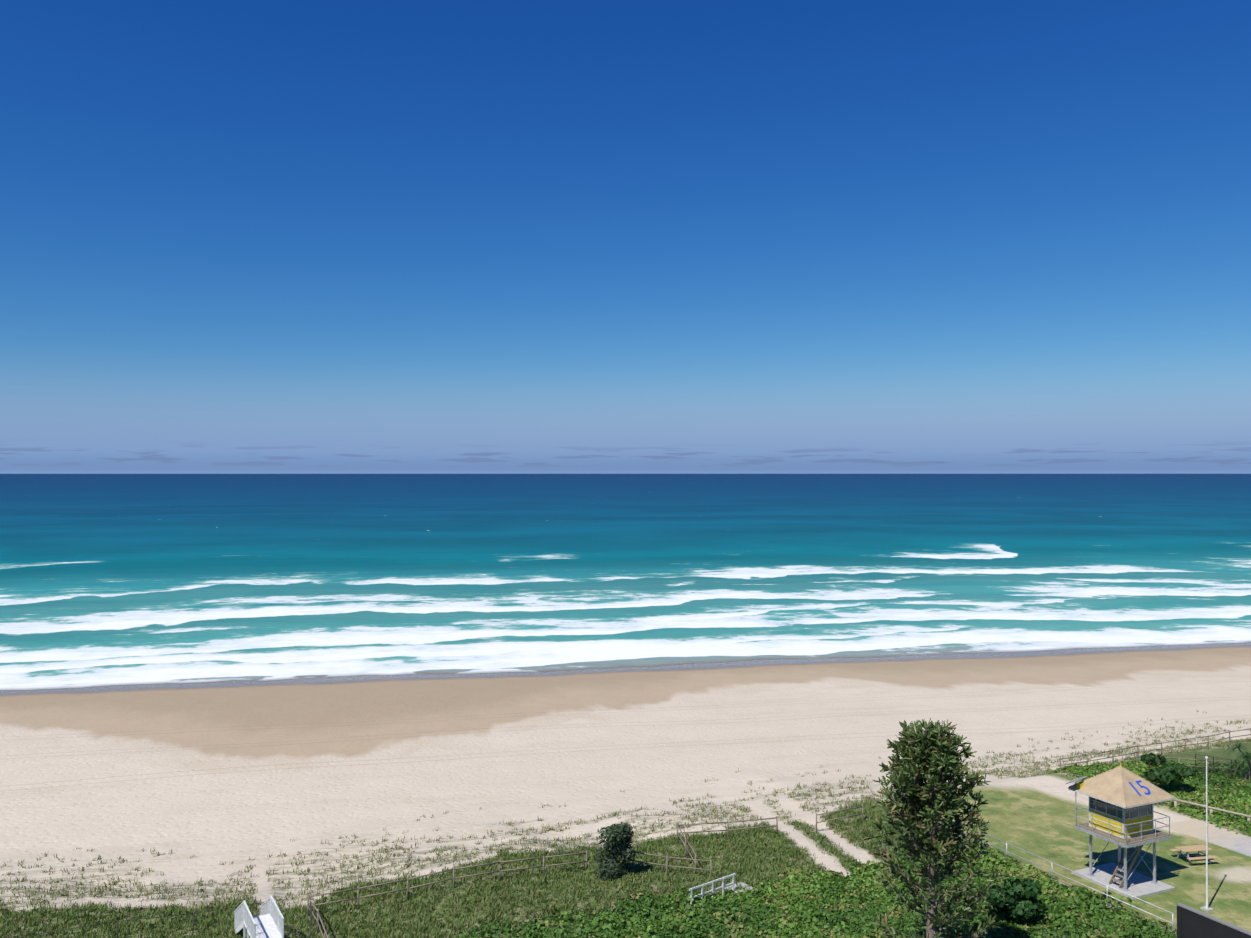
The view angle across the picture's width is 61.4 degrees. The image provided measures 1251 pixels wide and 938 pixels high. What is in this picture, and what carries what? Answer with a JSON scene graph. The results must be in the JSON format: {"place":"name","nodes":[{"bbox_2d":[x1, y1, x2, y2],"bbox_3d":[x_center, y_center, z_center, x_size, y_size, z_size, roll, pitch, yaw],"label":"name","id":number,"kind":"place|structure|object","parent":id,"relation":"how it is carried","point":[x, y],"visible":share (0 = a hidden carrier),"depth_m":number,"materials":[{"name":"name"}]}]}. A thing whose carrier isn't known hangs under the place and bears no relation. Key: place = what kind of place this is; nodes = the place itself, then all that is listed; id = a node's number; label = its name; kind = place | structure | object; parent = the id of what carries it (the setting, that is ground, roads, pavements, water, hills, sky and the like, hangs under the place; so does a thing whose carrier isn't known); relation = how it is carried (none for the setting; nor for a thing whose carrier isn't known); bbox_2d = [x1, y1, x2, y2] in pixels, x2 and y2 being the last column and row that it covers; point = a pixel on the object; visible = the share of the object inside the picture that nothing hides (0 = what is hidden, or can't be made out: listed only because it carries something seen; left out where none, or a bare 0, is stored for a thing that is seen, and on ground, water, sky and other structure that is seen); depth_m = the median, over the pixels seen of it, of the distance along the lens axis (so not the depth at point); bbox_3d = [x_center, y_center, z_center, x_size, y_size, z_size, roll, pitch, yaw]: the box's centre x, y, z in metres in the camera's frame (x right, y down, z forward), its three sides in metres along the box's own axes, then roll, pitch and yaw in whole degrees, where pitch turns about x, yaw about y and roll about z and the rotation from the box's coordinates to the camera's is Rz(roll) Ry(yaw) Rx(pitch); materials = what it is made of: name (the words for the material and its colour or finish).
{"place":"outdoors","nodes":[
{"label":"outdoors","id":0,"kind":"place"},
{"bbox_2d":[0,474,1250,689],"bbox_3d":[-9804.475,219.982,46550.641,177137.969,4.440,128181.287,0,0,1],"label":"sea","id":1,"kind":"structure","parent":0,"point":[144,578],"depth_m":295.28,"materials":[{"name":"teal liquid"}]},
{"bbox_2d":[0,642,1250,937],"bbox_3d":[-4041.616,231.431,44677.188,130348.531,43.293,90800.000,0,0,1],"label":"ground","id":2,"kind":"structure","parent":0,"point":[240,774],"depth_m":90.78,"materials":[{"name":"beige sand"}]},
{"bbox_2d":[5,902,263,937],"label":"wire fence","id":3,"kind":"object","parent":2,"relation":"on","point":[138,919],"visible":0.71,"depth_m":51.98,"materials":[{"name":"grey metal"}]},
{"bbox_2d":[234,895,283,937],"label":"beach stairs","id":4,"kind":"structure","parent":2,"relation":"on","point":[268,922],"depth_m":49.97,"materials":[{"name":"white paint"}]},
{"bbox_2d":[310,897,312,937],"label":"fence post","id":5,"kind":"object","parent":2,"relation":"on","point":[311,919],"visible":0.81,"depth_m":53.24,"materials":[{"name":"wood"}]},
{"bbox_2d":[307,851,586,937],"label":"fence","id":6,"kind":"object","parent":2,"relation":"on","point":[358,897],"visible":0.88,"depth_m":57.53,"materials":[{"name":"wood"}]},
{"bbox_2d":[595,822,637,880],"bbox_3d":[-0.533,21.835,60.207,2.532,3.150,2.875,0,0,1],"label":"bush","id":7,"kind":"object","parent":2,"relation":"on","point":[617,837],"visible":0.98,"depth_m":59.91,"materials":[{"name":"green plant"}]},
{"bbox_2d":[630,852,711,877],"bbox_3d":[2.413,22.949,60.739,5.352,1.579,0.148,0,0,22],"label":"fence","id":8,"kind":"object","parent":2,"relation":"on","point":[667,865],"visible":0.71,"depth_m":60.60,"materials":[{"name":"wood"}]},
{"bbox_2d":[689,873,753,903],"bbox_3d":[5.124,22.648,56.977,4.401,1.063,1.300,0,0,-37],"label":"white handrail","id":9,"kind":"object","parent":2,"relation":"on","point":[723,886],"visible":0.73,"depth_m":57.06,"materials":[{"name":"metal"}]},
{"bbox_2d":[677,816,777,873],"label":"fence","id":10,"kind":"object","parent":2,"relation":"on","point":[727,830],"visible":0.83,"depth_m":67.30,"materials":[{"name":"wood"}]},
{"bbox_2d":[816,804,862,830],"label":"fence","id":11,"kind":"object","parent":2,"relation":"on","point":[840,817],"visible":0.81,"depth_m":69.85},
{"bbox_2d":[450,760,1250,937],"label":"dune scrub","id":12,"kind":"object","parent":2,"relation":"on","point":[1067,915],"visible":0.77,"depth_m":54.88,"materials":[{"name":"green plant"}]},
{"bbox_2d":[862,718,1003,937],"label":"tree","id":13,"kind":"object","parent":2,"relation":"on","point":[930,755],"visible":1,"depth_m":44.67,"materials":[{"name":"green plant"}]},
{"bbox_2d":[978,876,1047,918],"bbox_3d":[20.001,22.187,53.910,4.171,2.202,2.609,0,0,-35],"label":"bush","id":14,"kind":"object","parent":2,"relation":"on","point":[1017,899],"visible":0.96,"depth_m":53.47,"materials":[{"name":"green plant"}]},
{"bbox_2d":[963,825,1173,932],"bbox_3d":[24.108,22.772,58.955,0.160,1.375,14.760,0,0,-25],"label":"fence","id":15,"kind":"object","parent":2,"relation":"on","point":[1052,871],"visible":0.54,"depth_m":57.49,"materials":[{"name":"metal"}]},
{"bbox_2d":[1065,763,1175,899],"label":"lifeguard tower","id":16,"kind":"structure","parent":2,"relation":"on","point":[1122,800],"depth_m":58.44,"materials":[{"name":"wood"}]},
{"bbox_2d":[1060,728,1250,769],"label":"fence","id":17,"kind":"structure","parent":2,"relation":"on","point":[1138,751],"depth_m":86.73,"materials":[{"name":"wood"}]},
{"bbox_2d":[1140,753,1195,786],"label":"bush","id":18,"kind":"object","parent":2,"relation":"on","point":[1171,773],"visible":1,"depth_m":75.12,"materials":[{"name":"green plant"}]},
{"bbox_2d":[1150,757,1236,773],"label":"enclosure fence","id":19,"kind":"object","parent":2,"relation":"on","point":[1178,758],"visible":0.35,"depth_m":80.32,"materials":[{"name":"wood"}]},
{"bbox_2d":[1169,845,1218,864],"bbox_3d":[33.595,22.801,62.273,1.900,0.776,1.730,0,0,-11],"label":"picnic table","id":20,"kind":"object","parent":2,"relation":"on","point":[1188,849],"visible":0.92,"depth_m":62.06,"materials":[{"name":"wood"}]},
{"bbox_2d":[1200,756,1213,911],"bbox_3d":[30.541,19.122,55.348,0.450,8.045,0.450,0,0,-25],"label":"flagpole","id":21,"kind":"object","parent":2,"relation":"on","point":[1206,908],"visible":1,"depth_m":55.31,"materials":[{"name":"white metal"}]},
{"bbox_2d":[1173,799,1250,823],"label":"fence","id":22,"kind":"object","parent":2,"relation":"on","point":[1211,808],"visible":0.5,"depth_m":70.15,"materials":[{"name":"beige wood"}]},
{"bbox_2d":[1176,903,1250,937],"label":"boundary wall","id":23,"kind":"structure","parent":2,"relation":"on","point":[1193,923],"depth_m":50.28,"materials":[{"name":"grey"}]},
{"bbox_2d":[1195,754,1250,779],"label":"chain link fence","id":24,"kind":"object","parent":2,"relation":"on","point":[1221,766],"visible":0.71,"depth_m":79.22,"materials":[{"name":"grey"}]},
{"bbox_2d":[0,711,1250,937],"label":"dune grass","id":25,"kind":"structure","parent":0,"point":[698,839],"depth_m":59.80,"materials":[{"name":"green plant"}]},
{"bbox_2d":[0,0,1250,473],"label":"sky","id":26,"kind":"structure","parent":0,"point":[237,236],"materials":[{"name":"blue"}]},
{"bbox_2d":[1162,819,1250,856],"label":"concrete path","id":27,"kind":"structure","parent":0,"point":[1227,839],"depth_m":66.58,"materials":[{"name":"beige concrete"}]},
{"bbox_2d":[1223,741,1250,778],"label":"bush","id":28,"kind":"object","parent":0,"point":[1246,756],"depth_m":78.43,"materials":[{"name":"green plant"}]}
]}

